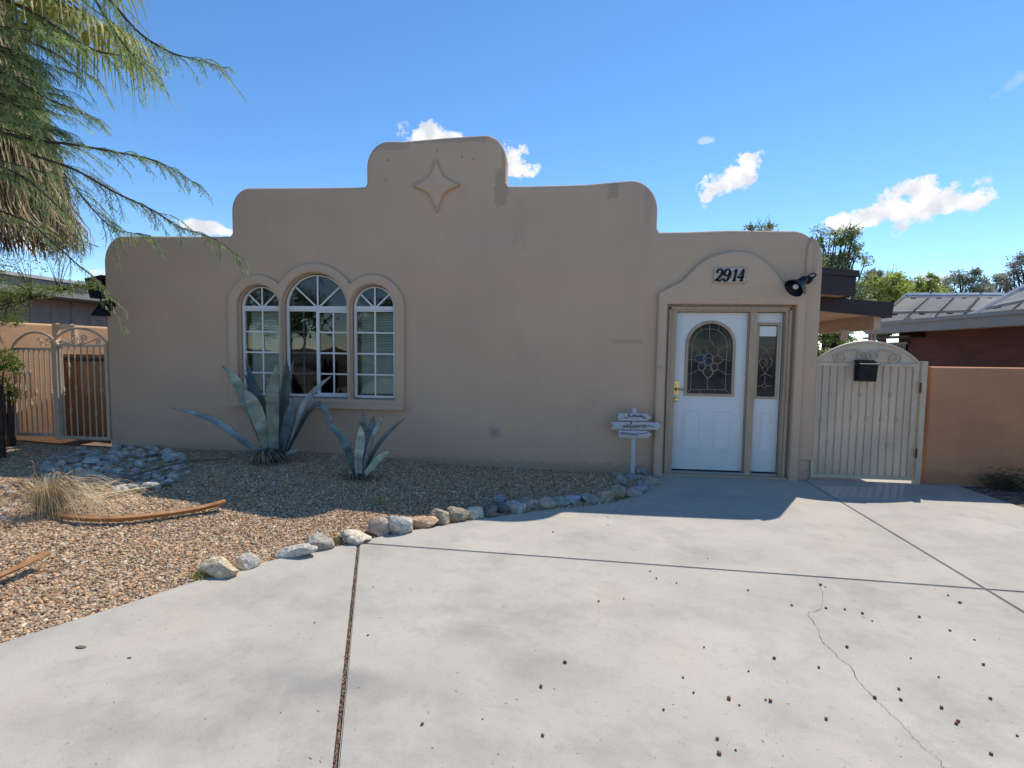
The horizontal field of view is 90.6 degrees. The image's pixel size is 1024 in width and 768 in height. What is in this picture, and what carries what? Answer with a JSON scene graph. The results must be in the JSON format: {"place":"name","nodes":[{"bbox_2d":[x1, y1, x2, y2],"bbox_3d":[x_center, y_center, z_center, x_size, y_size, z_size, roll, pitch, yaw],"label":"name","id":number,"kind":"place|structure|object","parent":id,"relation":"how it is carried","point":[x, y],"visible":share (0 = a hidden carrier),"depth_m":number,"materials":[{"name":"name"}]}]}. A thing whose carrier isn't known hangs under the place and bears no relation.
{"place":"outdoors","nodes":[
{"label":"outdoors","id":0,"kind":"place"},
{"bbox_2d":[61,440,111,445],"bbox_3d":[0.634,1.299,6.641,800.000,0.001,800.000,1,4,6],"label":"ground","id":1,"kind":"structure","parent":0,"point":[79,442],"depth_m":8.90,"materials":[{"name":"soil"}]},
{"bbox_2d":[0,270,106,326],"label":"neighboring house","id":2,"kind":"structure","parent":1,"relation":"on","point":[76,309],"depth_m":10.05,"materials":[{"name":"paint"}]},
{"bbox_2d":[63,354,110,443],"bbox_3d":[-6.576,0.207,7.737,1.249,1.327,0.042,2,4,20],"label":"board fence","id":3,"kind":"object","parent":1,"relation":"on","point":[85,392],"visible":0.56,"depth_m":7.70,"materials":[{"name":"brown wood"}]},
{"bbox_2d":[52,323,78,439],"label":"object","id":4,"kind":"object","parent":3,"relation":"attached to","point":[56,327],"visible":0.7,"depth_m":7.72,"materials":[{"name":"brown wood"}]},
{"bbox_2d":[856,267,884,340],"bbox_3d":[21.538,-3.595,30.506,2.147,6.844,1.814,-1,4,-25],"label":"grey tree","id":5,"kind":"object","parent":1,"relation":"on","point":[874,271],"visible":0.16,"depth_m":30.07,"materials":[{"name":"green plant"}]},
{"bbox_2d":[859,264,915,342],"bbox_3d":[16.587,-2.551,22.814,3.156,5.666,2.482,4,5,39],"label":"yellow green tree","id":6,"kind":"object","parent":1,"relation":"on","point":[885,288],"visible":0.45,"depth_m":22.30,"materials":[{"name":"green plant"}]},
{"bbox_2d":[897,271,952,316],"bbox_3d":[19.671,-2.632,24.637,2.793,5.664,2.692,-1,4,-19],"label":"yellow green tree","id":7,"kind":"object","parent":1,"relation":"on","point":[929,286],"visible":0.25,"depth_m":24.16,"materials":[{"name":"green plant"}]},
{"bbox_2d":[934,266,999,315],"bbox_3d":[25.568,-3.371,28.962,3.741,6.714,3.178,1,4,6],"label":"grey tree","id":8,"kind":"object","parent":1,"relation":"on","point":[963,280],"visible":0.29,"depth_m":28.48,"materials":[{"name":"green plant"}]},
{"bbox_2d":[920,366,1023,488],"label":"garden wall","id":9,"kind":"structure","parent":1,"relation":"on","point":[974,422],"depth_m":6.14,"materials":[{"name":"paint"}]},
{"bbox_2d":[976,273,1011,292],"bbox_3d":[28.979,-3.494,30.884,2.682,6.789,2.175,1,4,6],"label":"grey tree","id":10,"kind":"object","parent":1,"relation":"on","point":[998,276],"visible":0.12,"depth_m":30.44,"materials":[{"name":"green plant"}]},
{"bbox_2d":[997,251,1023,293],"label":"brown tree","id":11,"kind":"object","parent":1,"relation":"on","point":[1015,268],"visible":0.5,"depth_m":25.95,"materials":[{"name":"green plant"}]},
{"bbox_2d":[0,439,651,642],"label":"gravel ground","id":12,"kind":"structure","parent":0,"point":[96,536],"depth_m":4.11,"materials":[{"name":"gravel"}]},
{"bbox_2d":[0,384,6,458],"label":"bare sapling","id":13,"kind":"object","parent":12,"relation":"on","point":[3,453],"visible":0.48,"depth_m":6.40,"materials":[{"name":"brown plant"}]},
{"bbox_2d":[7,392,15,445],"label":"bare sapling","id":14,"kind":"object","parent":12,"relation":"on","point":[11,419],"visible":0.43,"depth_m":7.09,"materials":[{"name":"brown plant"}]},
{"bbox_2d":[0,346,26,446],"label":"oleander","id":15,"kind":"object","parent":12,"relation":"on","point":[15,366],"visible":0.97,"depth_m":7.02,"materials":[{"name":"green plant"}]},
{"bbox_2d":[0,551,50,577],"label":"palm stalk","id":16,"kind":"object","parent":12,"relation":"on","point":[33,559],"visible":1,"depth_m":3.28,"materials":[{"name":"wood"}]},
{"bbox_2d":[12,331,64,436],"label":"wrought iron gate","id":17,"kind":"structure","parent":12,"relation":"on","point":[18,432],"depth_m":7.36,"materials":[{"name":"metal"}]},
{"bbox_2d":[39,463,56,470],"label":"river stone","id":18,"kind":"object","parent":12,"relation":"on","point":[44,466],"visible":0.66,"depth_m":5.90,"materials":[{"name":"stone"}]},
{"bbox_2d":[0,239,105,326],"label":"creosote shrub","id":19,"kind":"object","parent":12,"relation":"on","point":[27,292],"visible":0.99,"depth_m":6.22,"materials":[{"name":"green plant"}]},
{"bbox_2d":[59,465,75,470],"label":"river stone","id":20,"kind":"object","parent":12,"relation":"on","point":[69,467],"visible":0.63,"depth_m":5.91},
{"bbox_2d":[67,457,83,463],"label":"river stone","id":21,"kind":"object","parent":12,"relation":"on","point":[73,460],"visible":0.83,"depth_m":6.28,"materials":[{"name":"stone"}]},
{"bbox_2d":[0,470,154,530],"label":"dry grass","id":22,"kind":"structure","parent":12,"relation":"on","point":[48,498],"depth_m":4.23,"materials":[{"name":"plant"}]},
{"bbox_2d":[82,457,99,464],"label":"river stone","id":23,"kind":"object","parent":12,"relation":"on","point":[92,460],"visible":0.78,"depth_m":6.18,"materials":[{"name":"stone"}]},
{"bbox_2d":[98,461,111,466],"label":"river stone","id":24,"kind":"object","parent":12,"relation":"on","point":[102,463],"visible":0.69,"depth_m":6.10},
{"bbox_2d":[100,464,114,472],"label":"river stone","id":25,"kind":"object","parent":12,"relation":"on","point":[107,468],"visible":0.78,"depth_m":5.81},
{"bbox_2d":[104,454,121,462],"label":"river stone","id":26,"kind":"object","parent":12,"relation":"on","point":[111,458],"visible":0.83,"depth_m":6.30,"materials":[{"name":"stone"}]},
{"bbox_2d":[80,486,154,500],"bbox_3d":[-3.694,1.026,4.756,0.557,0.057,0.042,-2,5,-37],"label":"bleached stalk","id":27,"kind":"object","parent":12,"relation":"on","point":[122,491],"visible":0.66,"depth_m":4.78,"materials":[{"name":"beige plant"}]},
{"bbox_2d":[116,450,130,455],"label":"river stone","id":28,"kind":"object","parent":12,"relation":"on","point":[125,452],"visible":0.77,"depth_m":6.69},
{"bbox_2d":[0,0,250,333],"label":"mesquite tree","id":29,"kind":"object","parent":12,"relation":"on","point":[28,121],"visible":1,"depth_m":5.61,"materials":[{"name":"green plant"}]},
{"bbox_2d":[51,499,225,521],"bbox_3d":[-3.150,1.084,4.258,1.294,0.085,0.333,-1,4,-20],"label":"stalk","id":30,"kind":"object","parent":12,"relation":"on","point":[149,515],"visible":0.97,"depth_m":4.17,"materials":[{"name":"wood"}]},
{"bbox_2d":[133,460,144,465],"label":"river stone","id":31,"kind":"object","parent":12,"relation":"on","point":[137,462],"visible":0.83,"depth_m":6.14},
{"bbox_2d":[136,452,146,457],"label":"river stone","id":32,"kind":"object","parent":12,"relation":"on","point":[141,454],"visible":0.93,"depth_m":6.55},
{"bbox_2d":[105,480,183,498],"bbox_3d":[-3.566,1.022,4.952,0.055,0.034,0.715,3,4,28],"label":"dead leaf","id":33,"kind":"object","parent":12,"relation":"on","point":[144,488],"visible":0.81,"depth_m":4.88,"materials":[{"name":"plant"}]},
{"bbox_2d":[147,450,158,456],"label":"river stone","id":34,"kind":"object","parent":12,"relation":"on","point":[153,453],"visible":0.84,"depth_m":6.63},
{"bbox_2d":[147,482,161,489],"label":"river stone","id":35,"kind":"object","parent":12,"relation":"on","point":[157,485],"visible":0.76,"depth_m":5.01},
{"bbox_2d":[90,458,226,489],"bbox_3d":[-3.856,0.951,5.609,0.143,0.099,1.478,2,4,21],"label":"dead leaf","id":36,"kind":"object","parent":12,"relation":"on","point":[138,473],"visible":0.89,"depth_m":5.51,"materials":[{"name":"plant"}]},
{"bbox_2d":[159,448,174,455],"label":"river stone","id":37,"kind":"object","parent":12,"relation":"on","point":[166,451],"visible":0.59,"depth_m":6.67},
{"bbox_2d":[164,456,178,461],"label":"river stone","id":38,"kind":"object","parent":12,"relation":"on","point":[172,458],"visible":0.91,"depth_m":6.33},
{"bbox_2d":[166,471,179,479],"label":"river stone","id":39,"kind":"object","parent":12,"relation":"on","point":[174,475],"visible":0.78,"depth_m":5.37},
{"bbox_2d":[167,452,186,457],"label":"river stone","id":40,"kind":"object","parent":12,"relation":"on","point":[180,454],"visible":0.72,"depth_m":6.58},
{"bbox_2d":[182,570,215,578],"bbox_3d":[-2.123,1.296,3.439,0.280,0.044,0.190,1,4,6],"label":"weed","id":41,"kind":"object","parent":12,"relation":"on","point":[196,575],"visible":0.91,"depth_m":3.43,"materials":[{"name":"plant"}]},
{"bbox_2d":[198,556,238,578],"bbox_3d":[-2.028,1.268,3.517,0.324,0.150,0.171,1,4,6],"label":"edging rock","id":42,"kind":"object","parent":12,"relation":"on","point":[220,567],"visible":0.92,"depth_m":3.45,"materials":[{"name":"stone"}]},
{"bbox_2d":[234,552,260,569],"bbox_3d":[-1.893,1.290,3.615,0.162,0.155,0.102,1,4,6],"label":"edging rock","id":43,"kind":"object","parent":12,"relation":"on","point":[247,561],"visible":0.84,"depth_m":3.59,"materials":[{"name":"stone"}]},
{"bbox_2d":[171,357,332,465],"bbox_3d":[-3.160,0.311,6.307,1.994,1.288,0.710,2,4,17],"label":"agave","id":44,"kind":"object","parent":12,"relation":"on","point":[277,425],"visible":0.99,"depth_m":6.32,"materials":[{"name":"green plant"}]},
{"bbox_2d":[274,543,317,557],"bbox_3d":[-1.633,1.279,3.853,0.343,0.140,0.165,1,4,6],"label":"edging rock","id":45,"kind":"object","parent":12,"relation":"on","point":[298,550],"visible":0.89,"depth_m":3.79,"materials":[{"name":"stone"}]},
{"bbox_2d":[305,533,334,550],"bbox_3d":[-1.506,1.256,4.000,0.213,0.158,0.174,0,4,-10],"label":"edging rock","id":46,"kind":"object","parent":12,"relation":"on","point":[320,541],"visible":0.77,"depth_m":3.94,"materials":[{"name":"stone"}]},
{"bbox_2d":[340,529,371,545],"bbox_3d":[-1.313,1.257,4.162,0.315,0.132,0.196,3,4,32],"label":"edging rock","id":47,"kind":"object","parent":12,"relation":"on","point":[356,537],"visible":0.9,"depth_m":4.08,"materials":[{"name":"stone"}]},
{"bbox_2d":[321,408,404,481],"bbox_3d":[-1.671,0.686,5.741,0.982,0.812,0.398,1,4,6],"label":"agave","id":48,"kind":"object","parent":12,"relation":"on","point":[362,464],"visible":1,"depth_m":5.73,"materials":[{"name":"green plant"}]},
{"bbox_2d":[367,516,389,536],"bbox_3d":[-1.138,1.228,4.317,0.222,0.210,0.176,1,4,6],"label":"edging rock","id":49,"kind":"object","parent":12,"relation":"on","point":[378,526],"visible":0.8,"depth_m":4.27,"materials":[{"name":"stone"}]},
{"bbox_2d":[384,516,413,534],"bbox_3d":[-0.980,1.214,4.359,0.263,0.185,0.208,1,4,6],"label":"edging rock","id":50,"kind":"object","parent":12,"relation":"on","point":[399,525],"visible":0.83,"depth_m":4.29,"materials":[{"name":"stone"}]},
{"bbox_2d":[412,515,438,527],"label":"edging rock","id":51,"kind":"object","parent":12,"relation":"on","point":[423,521],"visible":0.72,"depth_m":4.46,"materials":[{"name":"stone"}]},
{"bbox_2d":[429,508,449,525],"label":"edging rock","id":52,"kind":"object","parent":12,"relation":"on","point":[442,516],"visible":0.77,"depth_m":4.56,"materials":[{"name":"stone"}]},
{"bbox_2d":[446,506,469,522],"bbox_3d":[-0.501,1.219,4.707,0.221,0.158,0.164,0,4,-15],"label":"edging rock","id":53,"kind":"object","parent":12,"relation":"on","point":[456,515],"visible":0.76,"depth_m":4.65,"materials":[{"name":"stone"}]},
{"bbox_2d":[464,506,483,519],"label":"edging rock","id":54,"kind":"object","parent":12,"relation":"on","point":[476,512],"visible":0.71,"depth_m":4.74,"materials":[{"name":"stone"}]},
{"bbox_2d":[483,504,497,516],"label":"edging rock","id":55,"kind":"object","parent":12,"relation":"on","point":[490,510],"visible":0.79,"depth_m":4.79,"materials":[{"name":"stone"}]},
{"bbox_2d":[492,494,506,502],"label":"edging rock","id":56,"kind":"object","parent":12,"relation":"on","point":[500,498],"visible":0.8,"depth_m":5.20,"materials":[{"name":"stone"}]},
{"bbox_2d":[495,503,508,512],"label":"edging rock","id":57,"kind":"object","parent":12,"relation":"on","point":[502,507],"visible":0.7,"depth_m":4.91,"materials":[{"name":"stone"}]},
{"bbox_2d":[505,500,525,513],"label":"edging rock","id":58,"kind":"object","parent":12,"relation":"on","point":[515,507],"visible":0.78,"depth_m":4.93,"materials":[{"name":"stone"}]},
{"bbox_2d":[516,497,541,508],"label":"edging rock","id":59,"kind":"object","parent":12,"relation":"on","point":[530,502],"visible":0.52,"depth_m":5.07,"materials":[{"name":"stone"}]},
{"bbox_2d":[539,496,555,508],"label":"edging rock","id":60,"kind":"object","parent":12,"relation":"on","point":[546,502],"visible":0.88,"depth_m":5.08,"materials":[{"name":"stone"}]},
{"bbox_2d":[551,496,569,506],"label":"edging rock","id":61,"kind":"object","parent":12,"relation":"on","point":[561,501],"visible":0.64,"depth_m":5.17,"materials":[{"name":"stone"}]},
{"bbox_2d":[565,495,581,502],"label":"edging rock","id":62,"kind":"object","parent":12,"relation":"on","point":[573,498],"visible":0.71,"depth_m":5.29,"materials":[{"name":"stone"}]},
{"bbox_2d":[579,493,604,502],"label":"edging rock","id":63,"kind":"object","parent":12,"relation":"on","point":[588,497],"visible":0.84,"depth_m":5.29,"materials":[{"name":"stone"}]},
{"bbox_2d":[596,489,615,501],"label":"edging rock","id":64,"kind":"object","parent":12,"relation":"on","point":[608,495],"visible":0.83,"depth_m":5.34,"materials":[{"name":"stone"}]},
{"bbox_2d":[609,485,625,498],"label":"edging rock","id":65,"kind":"object","parent":12,"relation":"on","point":[619,491],"visible":0.62,"depth_m":5.43,"materials":[{"name":"stone"}]},
{"bbox_2d":[611,472,628,478],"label":"edging rock","id":66,"kind":"object","parent":12,"relation":"on","point":[615,474],"visible":0.62,"depth_m":6.26,"materials":[{"name":"stone"}]},
{"bbox_2d":[614,476,626,485],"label":"edging rock","id":67,"kind":"object","parent":12,"relation":"on","point":[621,480],"visible":0.86,"depth_m":5.96,"materials":[{"name":"stone"}]},
{"bbox_2d":[625,488,641,497],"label":"edging rock","id":68,"kind":"object","parent":12,"relation":"on","point":[633,492],"visible":0.62,"depth_m":5.49,"materials":[{"name":"stone"}]},
{"bbox_2d":[626,473,643,479],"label":"edging rock","id":69,"kind":"object","parent":12,"relation":"on","point":[634,476],"visible":0.74,"depth_m":6.27,"materials":[{"name":"stone"}]},
{"bbox_2d":[610,408,661,473],"bbox_3d":[1.540,0.734,6.342,0.635,0.871,0.060,1,4,6],"label":"welcome sign","id":70,"kind":"object","parent":12,"relation":"on","point":[636,431],"visible":1,"depth_m":6.31,"materials":[{"name":"white wood"}]},
{"bbox_2d":[631,485,647,491],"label":"edging rock","id":71,"kind":"object","parent":12,"relation":"on","point":[642,488],"visible":0.6,"depth_m":5.64,"materials":[{"name":"stone"}]},
{"bbox_2d":[636,466,648,474],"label":"edging rock","id":72,"kind":"object","parent":12,"relation":"on","point":[641,470],"visible":0.85,"depth_m":6.49,"materials":[{"name":"stone"}]},
{"bbox_2d":[635,478,653,490],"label":"edging rock","id":73,"kind":"object","parent":12,"relation":"on","point":[648,484],"visible":0.66,"depth_m":5.78,"materials":[{"name":"stone"}]},
{"bbox_2d":[640,476,661,484],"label":"edging rock","id":74,"kind":"object","parent":12,"relation":"on","point":[654,480],"visible":0.6,"depth_m":6.02,"materials":[{"name":"stone"}]},
{"bbox_2d":[105,136,821,480],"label":"stucco house","id":75,"kind":"structure","parent":0,"point":[455,301],"depth_m":6.60,"materials":[{"name":"paint"}]},
{"bbox_2d":[51,327,111,440],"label":"wrought iron gate","id":76,"kind":"structure","parent":75,"relation":"attached to","point":[56,391],"depth_m":7.25,"materials":[{"name":"metal"}]},
{"bbox_2d":[84,275,115,315],"bbox_3d":[-5.818,-1.255,7.193,0.615,0.581,0.317,4,5,41],"label":"wall lamp","id":77,"kind":"object","parent":75,"relation":"attached to","point":[98,310],"visible":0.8,"depth_m":7.16,"materials":[{"name":"black metal"}]},
{"bbox_2d":[242,287,279,395],"bbox_3d":[-3.433,-0.590,7.056,0.575,1.497,0.154,1,4,6],"label":"window","id":78,"kind":"structure","parent":75,"relation":"in","point":[262,376],"depth_m":7.10,"materials":[{"name":"white plastic"}]},
{"bbox_2d":[286,275,347,397],"bbox_3d":[-2.680,-0.561,7.072,0.994,1.856,0.334,1,4,6],"label":"window","id":79,"kind":"structure","parent":75,"relation":"in","point":[303,323],"depth_m":6.96,"materials":[{"name":"white plastic"}]},
{"bbox_2d":[354,286,394,398],"bbox_3d":[-1.841,-0.561,6.897,0.582,1.501,0.154,1,4,6],"label":"window","id":80,"kind":"structure","parent":75,"relation":"in","point":[382,356],"depth_m":6.94,"materials":[{"name":"white plastic"}]},
{"bbox_2d":[672,312,747,470],"bbox_3d":[2.513,0.103,6.460,0.881,2.016,0.113,1,4,6],"label":"front door","id":81,"kind":"structure","parent":75,"relation":"in","point":[710,355],"depth_m":6.47,"materials":[{"name":"white paint"}]},
{"bbox_2d":[713,267,746,283],"bbox_3d":[2.655,-1.323,6.176,0.385,0.192,0.028,1,4,6],"label":"number plaque","id":82,"kind":"object","parent":75,"relation":"attached to","point":[729,275],"visible":1,"depth_m":6.17,"materials":[{"name":"ceramic"}]},
{"bbox_2d":[785,272,816,296],"bbox_3d":[3.440,-1.190,6.074,0.421,0.298,0.226,-2,5,-37],"label":"wall lamp","id":83,"kind":"object","parent":75,"relation":"attached to","point":[794,287],"visible":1,"depth_m":6.04,"materials":[{"name":"black metal"}]},
{"bbox_2d":[118,478,808,767],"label":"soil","id":84,"kind":"structure","parent":0,"point":[337,759],"depth_m":2.39,"materials":[{"name":"soil"}]},
{"bbox_2d":[0,321,107,442],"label":"side wall","id":85,"kind":"structure","parent":84,"relation":"on","point":[9,336],"depth_m":8.00,"materials":[{"name":"pink paint"}]},
{"bbox_2d":[0,0,167,262],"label":"fan palm","id":86,"kind":"object","parent":84,"relation":"on","point":[21,205],"visible":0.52,"depth_m":6.67,"materials":[{"name":"green plant"}]},
{"bbox_2d":[332,545,359,767],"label":"expansion joint","id":87,"kind":"object","parent":84,"relation":"on","point":[338,734],"visible":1,"depth_m":2.48,"materials":[{"name":"concrete"}]},
{"bbox_2d":[0,474,1023,767],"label":"driveway","id":88,"kind":"structure","parent":0,"point":[510,612],"depth_m":2.67,"materials":[{"name":"concrete"}]},
{"bbox_2d":[327,535,346,545],"bbox_3d":[-1.421,1.252,4.100,0.287,0.060,0.229,-1,4,-25],"label":"weed","id":89,"kind":"object","parent":88,"relation":"on","point":[336,538],"visible":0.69,"depth_m":4.06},
{"bbox_2d":[68,547,1011,766],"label":"grit","id":90,"kind":"object","parent":88,"relation":"on","point":[595,701],"visible":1,"depth_m":2.23,"materials":[{"name":"gravel"}]},
{"bbox_2d":[809,580,944,767],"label":"driveway crack","id":91,"kind":"object","parent":88,"relation":"on","point":[855,676],"visible":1,"depth_m":2.50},
{"bbox_2d":[911,361,927,483],"bbox_3d":[4.956,0.500,6.168,0.081,1.550,0.074,1,4,6],"label":"gate post","id":92,"kind":"object","parent":88,"relation":"on","point":[920,418],"visible":0.98,"depth_m":6.15,"materials":[{"name":"beige paint"}]},
{"bbox_2d":[809,341,919,480],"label":"wrought iron gate","id":93,"kind":"structure","parent":92,"relation":"attached to","point":[863,429],"depth_m":6.25,"materials":[{"name":"beige paint"}]},
{"bbox_2d":[854,360,880,381],"bbox_3d":[4.272,-0.158,6.105,0.224,0.256,0.140,1,4,6],"label":"mailbox","id":94,"kind":"object","parent":93,"relation":"attached to","point":[866,370],"visible":1,"depth_m":6.07,"materials":[{"name":"black metal"}]},
{"bbox_2d":[0,0,1023,349],"label":"sky","id":95,"kind":"structure","parent":0,"point":[901,120],"materials":[{"name":"blue"}]},
{"bbox_2d":[743,215,778,230],"bbox_3d":[9.291,-2.950,19.175,1.274,6.738,1.867,4,5,44],"label":"olive tree","id":96,"kind":"object","parent":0,"point":[768,227],"visible":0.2,"depth_m":18.72,"materials":[{"name":"green plant"}]},
{"bbox_2d":[809,220,879,344],"bbox_3d":[11.551,-2.702,18.334,3.093,6.434,2.663,3,5,34],"label":"olive tree","id":97,"kind":"object","parent":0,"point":[841,259],"visible":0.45,"depth_m":17.84,"materials":[{"name":"green plant"}]},
{"bbox_2d":[808,460,1000,487],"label":"patio floor","id":98,"kind":"structure","parent":0,"point":[868,480],"depth_m":6.41,"materials":[{"name":"concrete"}]},
{"bbox_2d":[817,342,831,357],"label":"patio tree","id":99,"kind":"object","parent":98,"relation":"on","point":[821,352],"visible":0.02,"depth_m":14.63,"materials":[{"name":"green plant"}]},
{"bbox_2d":[818,331,860,351],"bbox_3d":[10.550,-0.776,16.551,2.149,2.867,1.677,4,5,37],"label":"patio tree","id":100,"kind":"object","parent":98,"relation":"on","point":[826,339],"visible":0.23,"depth_m":16.27,"materials":[{"name":"green plant"}]},
{"bbox_2d":[819,268,893,333],"bbox_3d":[4.760,-0.341,9.025,1.497,2.782,4.330,1,4,6],"label":"patio cover","id":101,"kind":"object","parent":98,"relation":"on","point":[839,313],"visible":0.38,"depth_m":7.12,"materials":[{"name":"beige paint"}]},
{"bbox_2d":[839,330,849,341],"bbox_3d":[4.614,-0.671,7.025,0.133,0.165,0.012,1,4,6],"label":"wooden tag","id":102,"kind":"object","parent":101,"relation":"hanging from","point":[844,335],"visible":1,"depth_m":7.02,"materials":[{"name":"wood"}]},
{"bbox_2d":[870,330,876,340],"bbox_3d":[5.634,-0.062,7.963,0.091,2.350,0.036,1,4,6],"label":"conduit","id":103,"kind":"object","parent":98,"relation":"on","point":[871,334],"depth_m":7.91,"materials":[{"name":"metal"}]},
{"bbox_2d":[961,485,1023,507],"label":"side yard soil","id":104,"kind":"structure","parent":0,"point":[1003,494],"depth_m":5.83,"materials":[{"name":"plant"}]},
{"bbox_2d":[862,309,1023,367],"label":"brick house","id":105,"kind":"structure","parent":104,"relation":"on","point":[990,339],"depth_m":8.79,"materials":[{"name":"red brick"}]},
{"bbox_2d":[862,335,925,350],"bbox_3d":[8.009,-0.498,10.727,0.299,1.012,1.565,1,4,6],"label":"window","id":106,"kind":"structure","parent":105,"relation":"in","point":[903,345],"depth_m":10.46,"materials":[{"name":"white glass"}]},
{"bbox_2d":[881,293,1004,321],"bbox_3d":[8.699,-1.432,10.079,2.652,0.597,1.620,1,4,6],"label":"solar panel rack","id":107,"kind":"object","parent":105,"relation":"on","point":[925,305],"visible":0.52,"depth_m":9.79,"materials":[{"name":"black metal"}]},
{"bbox_2d":[969,285,1023,313],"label":"solar panel rack","id":108,"kind":"object","parent":105,"relation":"on","point":[1013,299],"visible":0.52,"depth_m":8.48,"materials":[{"name":"black metal"}]},
{"bbox_2d":[975,467,1023,490],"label":"weed","id":109,"kind":"object","parent":104,"relation":"on","point":[1010,483],"visible":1,"depth_m":5.99,"materials":[{"name":"plant"}]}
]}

